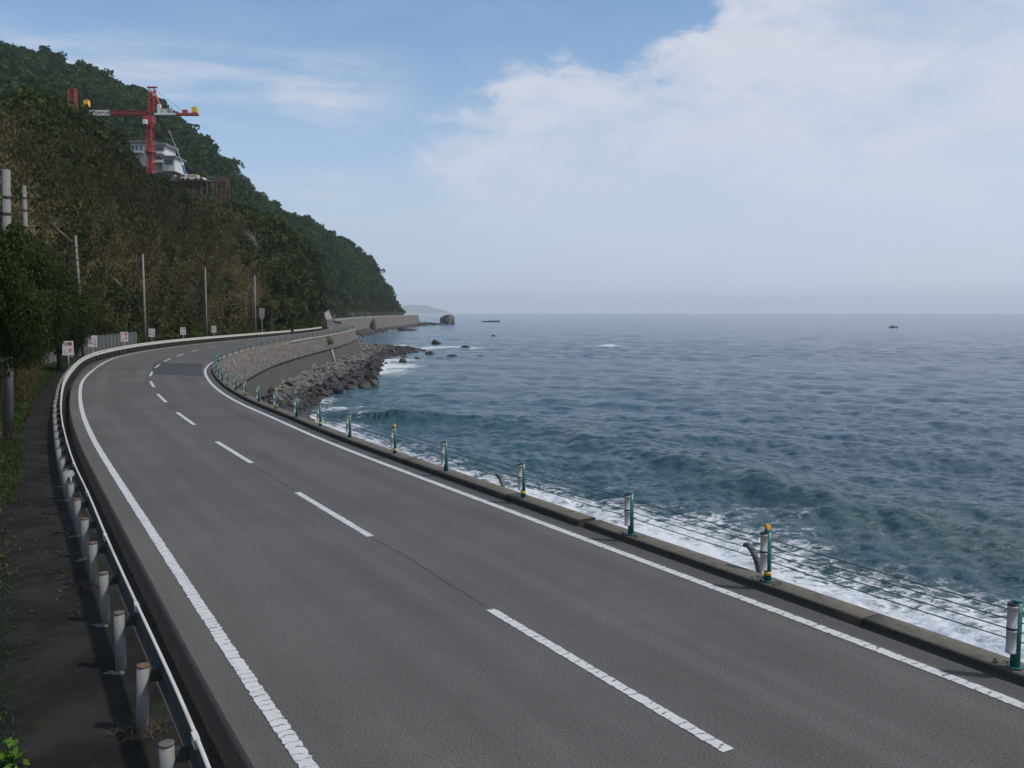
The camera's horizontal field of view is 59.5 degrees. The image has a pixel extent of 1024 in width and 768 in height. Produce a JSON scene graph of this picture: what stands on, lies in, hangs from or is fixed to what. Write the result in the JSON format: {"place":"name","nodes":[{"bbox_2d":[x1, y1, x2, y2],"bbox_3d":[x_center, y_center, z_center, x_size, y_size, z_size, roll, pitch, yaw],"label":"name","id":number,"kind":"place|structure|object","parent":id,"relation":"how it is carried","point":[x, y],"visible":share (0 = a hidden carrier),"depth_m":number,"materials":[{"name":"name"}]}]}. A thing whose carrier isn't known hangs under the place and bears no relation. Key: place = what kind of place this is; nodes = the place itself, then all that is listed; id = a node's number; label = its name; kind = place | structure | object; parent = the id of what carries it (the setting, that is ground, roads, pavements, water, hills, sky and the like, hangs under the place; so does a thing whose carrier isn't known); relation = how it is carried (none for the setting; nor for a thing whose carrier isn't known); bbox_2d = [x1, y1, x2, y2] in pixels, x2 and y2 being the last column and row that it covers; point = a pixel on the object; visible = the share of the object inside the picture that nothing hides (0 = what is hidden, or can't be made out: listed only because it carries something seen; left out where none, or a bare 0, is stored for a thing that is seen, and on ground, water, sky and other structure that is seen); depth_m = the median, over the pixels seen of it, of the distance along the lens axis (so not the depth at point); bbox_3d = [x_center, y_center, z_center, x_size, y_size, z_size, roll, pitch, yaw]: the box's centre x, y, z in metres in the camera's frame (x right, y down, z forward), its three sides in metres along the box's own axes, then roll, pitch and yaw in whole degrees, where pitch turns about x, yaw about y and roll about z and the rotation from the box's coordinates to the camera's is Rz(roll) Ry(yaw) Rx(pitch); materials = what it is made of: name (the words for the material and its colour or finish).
{"place":"outdoors","nodes":[
{"label":"outdoors","id":0,"kind":"place"},
{"bbox_2d":[0,330,310,471],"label":"verge","id":1,"kind":"structure","parent":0,"point":[90,352],"depth_m":113.88,"materials":[{"name":"plant"}]},
{"bbox_2d":[0,169,13,441],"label":"utility pole","id":2,"kind":"object","parent":1,"relation":"on","point":[8,403],"visible":0.45,"depth_m":30.43,"materials":[{"name":"concrete"}]},
{"bbox_2d":[0,413,14,444],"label":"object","id":3,"kind":"object","parent":1,"relation":"on","point":[3,428],"visible":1,"depth_m":28.38,"materials":[{"name":"green plant"}]},
{"bbox_2d":[0,431,24,587],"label":"dry grass","id":4,"kind":"structure","parent":1,"relation":"on","point":[4,515],"depth_m":18.48,"materials":[{"name":"plant"}]},
{"bbox_2d":[0,433,29,505],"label":"grass","id":5,"kind":"structure","parent":1,"relation":"on","point":[9,451],"depth_m":25.23,"materials":[{"name":"plant"}]},
{"bbox_2d":[0,547,33,767],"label":"grass","id":6,"kind":"structure","parent":1,"relation":"on","point":[6,608],"depth_m":11.70,"materials":[{"name":"plant"}]},
{"bbox_2d":[0,221,49,378],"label":"evergreen tree","id":7,"kind":"object","parent":1,"relation":"on","point":[18,327],"visible":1,"depth_m":26.96,"materials":[{"name":"green plant"}]},
{"bbox_2d":[0,352,49,409],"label":"bamboo clump","id":8,"kind":"object","parent":1,"relation":"on","point":[17,388],"visible":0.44,"depth_m":39.64,"materials":[{"name":"green plant"}]},
{"bbox_2d":[0,345,51,393],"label":"bamboo clump","id":9,"kind":"object","parent":1,"relation":"on","point":[37,377],"visible":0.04,"depth_m":47.97,"materials":[{"name":"green plant"}]},
{"bbox_2d":[22,185,32,389],"bbox_3d":[-26.845,-5.178,49.614,0.392,11.453,0.300,0,5,0],"label":"utility pole","id":10,"kind":"object","parent":1,"relation":"on","point":[25,210],"visible":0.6,"depth_m":49.20,"materials":[{"name":"concrete"}]},
{"bbox_2d":[26,353,46,384],"bbox_3d":[-29.522,-1.428,53.364,3.432,3.181,3.376,0,5,0],"label":"bamboo clump","id":11,"kind":"object","parent":1,"relation":"on","point":[36,369],"depth_m":54.22,"materials":[{"name":"green plant"}]},
{"bbox_2d":[0,360,75,430],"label":"grass","id":12,"kind":"structure","parent":1,"relation":"on","point":[52,368],"depth_m":46.48,"materials":[{"name":"plant"}]},
{"bbox_2d":[0,230,82,358],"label":"evergreen tree","id":13,"kind":"object","parent":1,"relation":"on","point":[66,283],"visible":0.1,"depth_m":56.90,"materials":[{"name":"green plant"}]},
{"bbox_2d":[14,242,74,402],"bbox_3d":[-24.192,-2.946,43.860,4.577,8.722,5.544,0,5,0],"label":"evergreen tree","id":14,"kind":"object","parent":1,"relation":"on","point":[60,306],"visible":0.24,"depth_m":43.74,"materials":[{"name":"green plant"}]},
{"bbox_2d":[74,235,84,356],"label":"utility pole","id":15,"kind":"object","parent":1,"relation":"on","point":[78,278],"visible":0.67,"depth_m":87.28,"materials":[{"name":"concrete"}]},
{"bbox_2d":[41,332,136,365],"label":"steel fence","id":16,"kind":"object","parent":1,"relation":"on","point":[103,344],"visible":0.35,"depth_m":102.64,"materials":[{"name":"metal"}]},
{"bbox_2d":[142,254,146,342],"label":"utility pole","id":17,"kind":"object","parent":1,"relation":"on","point":[144,319],"visible":0.87,"depth_m":121.41,"materials":[{"name":"concrete"}]},
{"bbox_2d":[204,268,207,336],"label":"utility pole","id":18,"kind":"object","parent":1,"relation":"on","point":[206,329],"visible":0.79,"depth_m":144.40,"materials":[{"name":"concrete"}]},
{"bbox_2d":[97,308,322,344],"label":"undergrowth","id":19,"kind":"object","parent":1,"relation":"on","point":[198,330],"visible":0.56,"depth_m":150.43,"materials":[{"name":"green plant"}]},
{"bbox_2d":[251,285,254,335],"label":"utility pole","id":20,"kind":"object","parent":1,"relation":"on","point":[252,311],"visible":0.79,"depth_m":165.88,"materials":[{"name":"concrete"}]},
{"bbox_2d":[254,275,255,335],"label":"utility pole","id":21,"kind":"object","parent":1,"relation":"on","point":[254,307],"visible":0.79,"depth_m":167.28,"materials":[{"name":"concrete"}]},
{"bbox_2d":[259,308,264,334],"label":"road sign","id":22,"kind":"object","parent":1,"relation":"on","point":[261,313],"visible":0.95,"depth_m":170.44,"materials":[{"name":"metal"}]},
{"bbox_2d":[264,300,279,331],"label":"yellow bush","id":23,"kind":"object","parent":1,"relation":"on","point":[272,306],"visible":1,"depth_m":179.34,"materials":[{"name":"green plant"}]},
{"bbox_2d":[0,330,318,767],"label":"sidewalk","id":24,"kind":"structure","parent":0,"point":[70,701],"depth_m":11.98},
{"bbox_2d":[0,737,29,767],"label":"leafy weed","id":25,"kind":"object","parent":24,"relation":"on","point":[11,755],"visible":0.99,"depth_m":8.67,"materials":[{"name":"green plant"}]},
{"bbox_2d":[0,382,101,659],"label":"leaf litter","id":26,"kind":"object","parent":24,"relation":"on","point":[37,533],"visible":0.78,"depth_m":17.11,"materials":[{"name":"plant"}]},
{"bbox_2d":[62,341,73,367],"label":"road sign","id":27,"kind":"object","parent":24,"relation":"on","point":[68,349],"visible":0.98,"depth_m":66.01,"materials":[{"name":"white metal"}]},
{"bbox_2d":[50,278,98,370],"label":"evergreen tree","id":28,"kind":"object","parent":24,"relation":"on","point":[81,324],"visible":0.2,"depth_m":67.27,"materials":[{"name":"green plant"}]},
{"bbox_2d":[67,578,98,590],"bbox_3d":[-6.738,3.221,14.485,0.678,0.098,0.890,1,5,13],"label":"dry grass tuft","id":29,"kind":"object","parent":24,"relation":"on","point":[86,584],"visible":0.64,"depth_m":14.39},
{"bbox_2d":[88,336,96,360],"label":"road sign","id":30,"kind":"object","parent":24,"relation":"on","point":[92,342],"visible":0.94,"depth_m":81.96,"materials":[{"name":"white metal"}]},
{"bbox_2d":[92,623,108,626],"bbox_3d":[-5.809,3.408,12.659,0.289,0.008,0.172,3,5,30],"label":"cement patch","id":31,"kind":"object","parent":24,"relation":"on","point":[100,625],"visible":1,"depth_m":12.65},
{"bbox_2d":[103,670,124,674],"bbox_3d":[-4.879,3.541,10.997,0.267,0.008,0.168,0,5,0],"label":"cement patch","id":32,"kind":"object","parent":24,"relation":"on","point":[112,672],"visible":1,"depth_m":10.99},
{"bbox_2d":[120,332,127,351],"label":"road sign","id":33,"kind":"object","parent":24,"relation":"on","point":[124,337],"visible":0.99,"depth_m":96.91,"materials":[{"name":"white metal"}]},
{"bbox_2d":[98,715,173,741],"bbox_3d":[-3.873,3.628,9.390,0.889,0.100,0.851,-2,5,-20],"label":"dry grass tuft","id":34,"kind":"object","parent":24,"relation":"on","point":[147,731],"visible":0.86,"depth_m":9.41,"materials":[{"name":"plant"}]},
{"bbox_2d":[121,734,151,740],"bbox_3d":[-3.901,3.674,9.330,0.306,0.008,0.153,-1,5,-8],"label":"cement patch","id":35,"kind":"object","parent":24,"relation":"on","point":[126,737],"visible":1,"depth_m":9.31,"materials":[{"name":"concrete"}]},
{"bbox_2d":[148,329,154,336],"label":"road sign","id":36,"kind":"object","parent":24,"relation":"on","point":[151,332],"visible":1,"depth_m":114.84,"materials":[{"name":"white metal"}]},
{"bbox_2d":[52,330,290,767],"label":"guard rail","id":37,"kind":"object","parent":24,"relation":"on","point":[191,749],"visible":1,"depth_m":11.91,"materials":[{"name":"metal"}]},
{"bbox_2d":[67,470,73,482],"bbox_3d":[-9.576,2.024,19.443,0.150,0.304,0.040,-3,5,-30],"label":"round reflector","id":38,"kind":"object","parent":37,"relation":"attached to","point":[70,473],"visible":1,"depth_m":19.43,"materials":[{"name":"white plastic"}]},
{"bbox_2d":[180,327,185,338],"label":"road sign","id":39,"kind":"object","parent":24,"relation":"on","point":[182,330],"visible":1,"depth_m":127.79,"materials":[{"name":"white metal"}]},
{"bbox_2d":[211,326,215,331],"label":"road sign","id":40,"kind":"object","parent":24,"relation":"on","point":[213,328],"visible":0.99,"depth_m":140.73,"materials":[{"name":"white metal"}]},
{"bbox_2d":[294,327,321,332],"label":"guard rail","id":41,"kind":"object","parent":24,"relation":"on","point":[309,329],"visible":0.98,"depth_m":203.67,"materials":[{"name":"metal"}]},
{"bbox_2d":[44,314,326,352],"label":"hillside","id":42,"kind":"structure","parent":0,"point":[323,321],"depth_m":166.50,"materials":[{"name":"plant"}]},
{"bbox_2d":[49,215,72,241],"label":"bare tree","id":43,"kind":"object","parent":42,"relation":"on","point":[56,220],"visible":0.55,"depth_m":94.36,"materials":[{"name":"plant"}]},
{"bbox_2d":[103,254,120,285],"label":"bare tree","id":44,"kind":"object","parent":42,"relation":"on","point":[112,268],"visible":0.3,"depth_m":112.84,"materials":[{"name":"plant"}]},
{"bbox_2d":[0,98,280,336],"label":"bamboo thicket","id":45,"kind":"object","parent":42,"relation":"on","point":[13,138],"visible":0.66,"depth_m":123.74,"materials":[{"name":"brown plant"}]},
{"bbox_2d":[0,83,328,332],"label":"slope forest","id":46,"kind":"object","parent":42,"relation":"on","point":[296,286],"visible":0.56,"depth_m":150.11,"materials":[{"name":"green plant"}]},
{"bbox_2d":[245,228,262,246],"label":"bare tree","id":47,"kind":"object","parent":42,"relation":"on","point":[255,241],"visible":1,"depth_m":190.34,"materials":[{"name":"plant"}]},
{"bbox_2d":[65,330,319,767],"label":"ditch","id":48,"kind":"object","parent":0,"point":[218,731],"visible":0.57,"depth_m":12.97,"materials":[{"name":"concrete"}]},
{"bbox_2d":[68,431,226,767],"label":"leaf litter","id":49,"kind":"object","parent":48,"relation":"on","point":[216,752],"visible":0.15,"depth_m":12.37,"materials":[{"name":"plant"}]},
{"bbox_2d":[261,343,414,404],"bbox_3d":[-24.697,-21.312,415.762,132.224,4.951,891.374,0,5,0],"label":"foreshore","id":50,"kind":"structure","parent":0,"point":[302,396],"depth_m":160.60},
{"bbox_2d":[278,400,286,405],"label":"boulder","id":51,"kind":"object","parent":50,"relation":"on","point":[283,402],"visible":0.3,"depth_m":102.16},
{"bbox_2d":[279,405,299,414],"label":"boulder","id":52,"kind":"object","parent":50,"relation":"on","point":[287,408],"visible":0.38,"depth_m":97.56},
{"bbox_2d":[298,410,310,419],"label":"boulder","id":53,"kind":"object","parent":50,"relation":"on","point":[305,415],"visible":0.36,"depth_m":99.72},
{"bbox_2d":[303,391,313,397],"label":"boulder","id":54,"kind":"object","parent":50,"relation":"on","point":[310,394],"visible":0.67,"depth_m":124.50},
{"bbox_2d":[310,400,317,405],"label":"boulder","id":55,"kind":"object","parent":50,"relation":"on","point":[314,403],"visible":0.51,"depth_m":119.68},
{"bbox_2d":[322,381,329,388],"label":"boulder","id":56,"kind":"object","parent":50,"relation":"on","point":[325,384],"visible":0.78,"depth_m":138.76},
{"bbox_2d":[264,341,393,406],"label":"pale stones","id":57,"kind":"object","parent":50,"relation":"on","point":[297,383],"visible":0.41,"depth_m":149.14,"materials":[{"name":"stone"}]},
{"bbox_2d":[327,382,336,387],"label":"boulder","id":58,"kind":"object","parent":50,"relation":"on","point":[331,384],"visible":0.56,"depth_m":141.21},
{"bbox_2d":[328,376,339,382],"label":"boulder","id":59,"kind":"object","parent":50,"relation":"on","point":[332,378],"visible":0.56,"depth_m":145.35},
{"bbox_2d":[331,386,343,393],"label":"boulder","id":60,"kind":"object","parent":50,"relation":"on","point":[338,390],"visible":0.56,"depth_m":137.24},
{"bbox_2d":[277,343,421,422],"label":"dark stones","id":61,"kind":"object","parent":50,"relation":"on","point":[305,398],"visible":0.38,"depth_m":157.90,"materials":[{"name":"stone"}]},
{"bbox_2d":[364,372,377,379],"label":"sea rock","id":62,"kind":"object","parent":50,"relation":"on","point":[372,375],"visible":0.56,"depth_m":164.62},
{"bbox_2d":[356,328,387,336],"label":"rubble","id":63,"kind":"object","parent":50,"relation":"on","point":[364,332],"visible":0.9,"depth_m":505.95,"materials":[{"name":"stone"}]},
{"bbox_2d":[334,315,419,346],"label":"sea wall","id":64,"kind":"structure","parent":50,"relation":"on","point":[360,323],"depth_m":600.03,"materials":[{"name":"concrete"}]},
{"bbox_2d":[378,323,426,331],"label":"rubble","id":65,"kind":"object","parent":50,"relation":"on","point":[401,326],"visible":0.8,"depth_m":705.55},
{"bbox_2d":[212,327,1023,686],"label":"sea wall","id":66,"kind":"structure","parent":50,"relation":"on","point":[264,367],"depth_m":18.63,"materials":[{"name":"concrete"}]},
{"bbox_2d":[327,337,334,344],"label":"bush","id":67,"kind":"object","parent":66,"relation":"attached to","point":[330,342],"depth_m":172.54,"materials":[{"name":"green plant"}]},
{"bbox_2d":[496,474,504,486],"bbox_3d":[-0.277,2.803,22.365,0.110,1.089,0.478,-2,5,-28],"label":"bent pipe","id":68,"kind":"object","parent":66,"relation":"attached to","point":[500,479],"visible":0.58,"depth_m":22.28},
{"bbox_2d":[212,325,1023,669],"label":"cable barrier","id":69,"kind":"object","parent":66,"relation":"on","point":[1014,633],"visible":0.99,"depth_m":15.66,"materials":[{"name":"metal"}]},
{"bbox_2d":[743,542,761,573],"bbox_3d":[4.061,3.308,15.064,0.110,1.248,0.479,-2,5,-28],"label":"bent pipe","id":70,"kind":"object","parent":66,"relation":"attached to","point":[755,560],"visible":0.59,"depth_m":14.98,"materials":[{"name":"metal"}]},
{"bbox_2d":[751,575,781,585],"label":"mortar chips","id":71,"kind":"object","parent":66,"relation":"on","point":[772,579],"visible":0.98,"depth_m":14.35,"materials":[{"name":"grey concrete"}]},
{"bbox_2d":[992,658,1013,669],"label":"mortar chips","id":72,"kind":"object","parent":66,"relation":"on","point":[1002,662],"visible":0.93,"depth_m":10.99,"materials":[{"name":"grey concrete"}]},
{"bbox_2d":[312,316,364,330],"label":"verge","id":73,"kind":"structure","parent":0,"point":[328,327],"depth_m":233.84,"materials":[{"name":"concrete"}]},
{"bbox_2d":[324,310,331,318],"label":"retaining slope","id":74,"kind":"structure","parent":73,"relation":"on","point":[327,314],"depth_m":451.51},
{"bbox_2d":[333,296,403,315],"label":"undergrowth","id":75,"kind":"object","parent":73,"relation":"on","point":[365,307],"visible":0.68,"depth_m":618.95,"materials":[{"name":"green plant"}]},
{"bbox_2d":[322,251,389,317],"bbox_3d":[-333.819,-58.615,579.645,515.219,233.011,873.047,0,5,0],"label":"hill","id":76,"kind":"structure","parent":0,"point":[332,312],"depth_m":566.06,"materials":[{"name":"plant"}]},
{"bbox_2d":[68,89,90,109],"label":"tower crane","id":77,"kind":"object","parent":76,"relation":"on","point":[86,102],"visible":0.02,"depth_m":220.61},
{"bbox_2d":[82,86,198,173],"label":"tower crane","id":78,"kind":"object","parent":76,"relation":"on","point":[149,122],"visible":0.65,"depth_m":215.13,"materials":[{"name":"metal"}]},
{"bbox_2d":[127,140,186,176],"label":"hillside house","id":79,"kind":"structure","parent":76,"relation":"on","point":[167,162],"depth_m":311.93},
{"bbox_2d":[155,147,163,151],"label":"window","id":80,"kind":"structure","parent":79,"relation":"in","point":[156,148],"depth_m":311.43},
{"bbox_2d":[165,159,172,164],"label":"window","id":81,"kind":"structure","parent":79,"relation":"in","point":[167,161],"depth_m":309.80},
{"bbox_2d":[170,177,228,200],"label":"steel platform","id":82,"kind":"structure","parent":76,"relation":"on","point":[207,183],"depth_m":284.04,"materials":[{"name":"metal"}]},
{"bbox_2d":[168,131,205,180],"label":"mobile crane","id":83,"kind":"object","parent":82,"relation":"on","point":[188,177],"visible":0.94,"depth_m":282.62,"materials":[{"name":"white metal"}]},
{"bbox_2d":[0,39,405,313],"bbox_3d":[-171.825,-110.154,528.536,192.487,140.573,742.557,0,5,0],"label":"forest","id":84,"kind":"object","parent":76,"relation":"on","point":[353,278],"visible":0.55,"depth_m":443.57,"materials":[{"name":"green plant"}]},
{"bbox_2d":[370,318,376,331],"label":"sea rock","id":85,"kind":"object","parent":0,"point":[373,325],"visible":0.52,"depth_m":545.33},
{"bbox_2d":[401,305,450,312],"bbox_3d":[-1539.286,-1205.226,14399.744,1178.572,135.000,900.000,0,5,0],"label":"distant headland","id":86,"kind":"structure","parent":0,"point":[418,309],"depth_m":14118.72,"materials":[{"name":"soil"}]},
{"bbox_2d":[0,0,1023,312],"label":"sky","id":87,"kind":"structure","parent":0,"point":[488,156],"materials":[{"name":"blue"}]},
{"bbox_2d":[70,318,1023,767],"bbox_3d":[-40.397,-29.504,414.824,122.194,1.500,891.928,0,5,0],"label":"road","id":88,"kind":"structure","parent":0,"point":[354,648],"depth_m":12.49,"materials":[{"name":"asphalt"}]},
{"bbox_2d":[152,362,202,375],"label":"asphalt patch","id":89,"kind":"object","parent":88,"relation":"on","point":[185,369],"visible":1,"depth_m":69.42,"materials":[{"name":"asphalt"}]},
{"bbox_2d":[175,412,195,424],"bbox_3d":[-13.672,1.428,37.481,0.173,0.001,5.000,-2,5,-28],"label":"lane marking","id":90,"kind":"object","parent":88,"relation":"on","point":[185,418],"visible":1,"depth_m":37.35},
{"bbox_2d":[78,326,330,767],"bbox_3d":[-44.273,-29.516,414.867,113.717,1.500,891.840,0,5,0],"label":"edge line","id":91,"kind":"object","parent":88,"relation":"on","point":[291,741],"visible":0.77,"depth_m":12.23,"materials":[{"name":"paint"}]},
{"bbox_2d":[216,441,253,462],"bbox_3d":[-8.891,2.145,28.516,0.178,0.001,5.000,-3,5,-29],"label":"lane marking","id":92,"kind":"object","parent":88,"relation":"on","point":[234,452],"visible":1,"depth_m":28.29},
{"bbox_2d":[295,492,373,536],"bbox_3d":[-4.041,2.836,19.873,0.181,0.001,5.000,-3,5,-30],"label":"lane marking","id":93,"kind":"object","parent":88,"relation":"on","point":[340,518],"visible":1,"depth_m":19.52,"materials":[{"name":"paint"}]},
{"bbox_2d":[372,537,483,604],"bbox_3d":[-1.584,3.181,15.628,0.077,0.001,4.783,-3,5,-30],"label":"road crack","id":94,"kind":"object","parent":88,"relation":"on","point":[433,573],"visible":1,"depth_m":15.12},
{"bbox_2d":[487,608,732,751],"bbox_3d":[0.928,3.530,11.206,0.179,0.001,5.000,-3,5,-30],"label":"lane marking","id":95,"kind":"object","parent":88,"relation":"on","point":[719,745],"visible":1,"depth_m":10.60,"materials":[{"name":"paint"}]},
{"bbox_2d":[204,321,1023,708],"bbox_3d":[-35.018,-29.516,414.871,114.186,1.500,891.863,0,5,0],"label":"edge line","id":96,"kind":"object","parent":88,"relation":"on","point":[890,653],"visible":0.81,"depth_m":14.21,"materials":[{"name":"paint"}]},
{"bbox_2d":[310,313,1023,662],"bbox_3d":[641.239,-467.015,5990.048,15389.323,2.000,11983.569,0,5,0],"label":"sea","id":97,"kind":"structure","parent":0,"point":[873,441],"depth_m":95.08,"materials":[{"name":"liquid"}]},
{"bbox_2d":[321,390,329,396],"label":"sea rock","id":98,"kind":"object","parent":97,"relation":"in","point":[325,393],"visible":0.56,"depth_m":131.12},
{"bbox_2d":[346,384,354,389],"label":"sea rock","id":99,"kind":"object","parent":97,"relation":"in","point":[349,386],"visible":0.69,"depth_m":142.98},
{"bbox_2d":[357,382,370,388],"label":"sea rock","id":100,"kind":"object","parent":97,"relation":"in","point":[365,385],"visible":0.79,"depth_m":145.44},
{"bbox_2d":[364,362,379,371],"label":"sea rock","id":101,"kind":"object","parent":97,"relation":"in","point":[371,364],"visible":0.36,"depth_m":182.18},
{"bbox_2d":[370,379,378,385],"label":"sea rock","id":102,"kind":"object","parent":97,"relation":"in","point":[374,382],"visible":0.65,"depth_m":151.02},
{"bbox_2d":[397,328,416,330],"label":"sea rock","id":103,"kind":"object","parent":97,"relation":"in","point":[402,329],"visible":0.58,"depth_m":606.32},
{"bbox_2d":[425,351,434,354],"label":"sea rock","id":104,"kind":"object","parent":97,"relation":"in","point":[429,353],"visible":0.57,"depth_m":264.60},
{"bbox_2d":[418,322,444,324],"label":"rubble","id":105,"kind":"object","parent":97,"relation":"in","point":[432,323],"visible":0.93,"depth_m":872.76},
{"bbox_2d":[431,339,441,343],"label":"sea rock","id":106,"kind":"object","parent":97,"relation":"in","point":[434,341],"visible":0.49,"depth_m":352.54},
{"bbox_2d":[440,314,454,323],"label":"sea rock","id":107,"kind":"object","parent":97,"relation":"in","point":[448,319],"visible":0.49,"depth_m":944.84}
]}

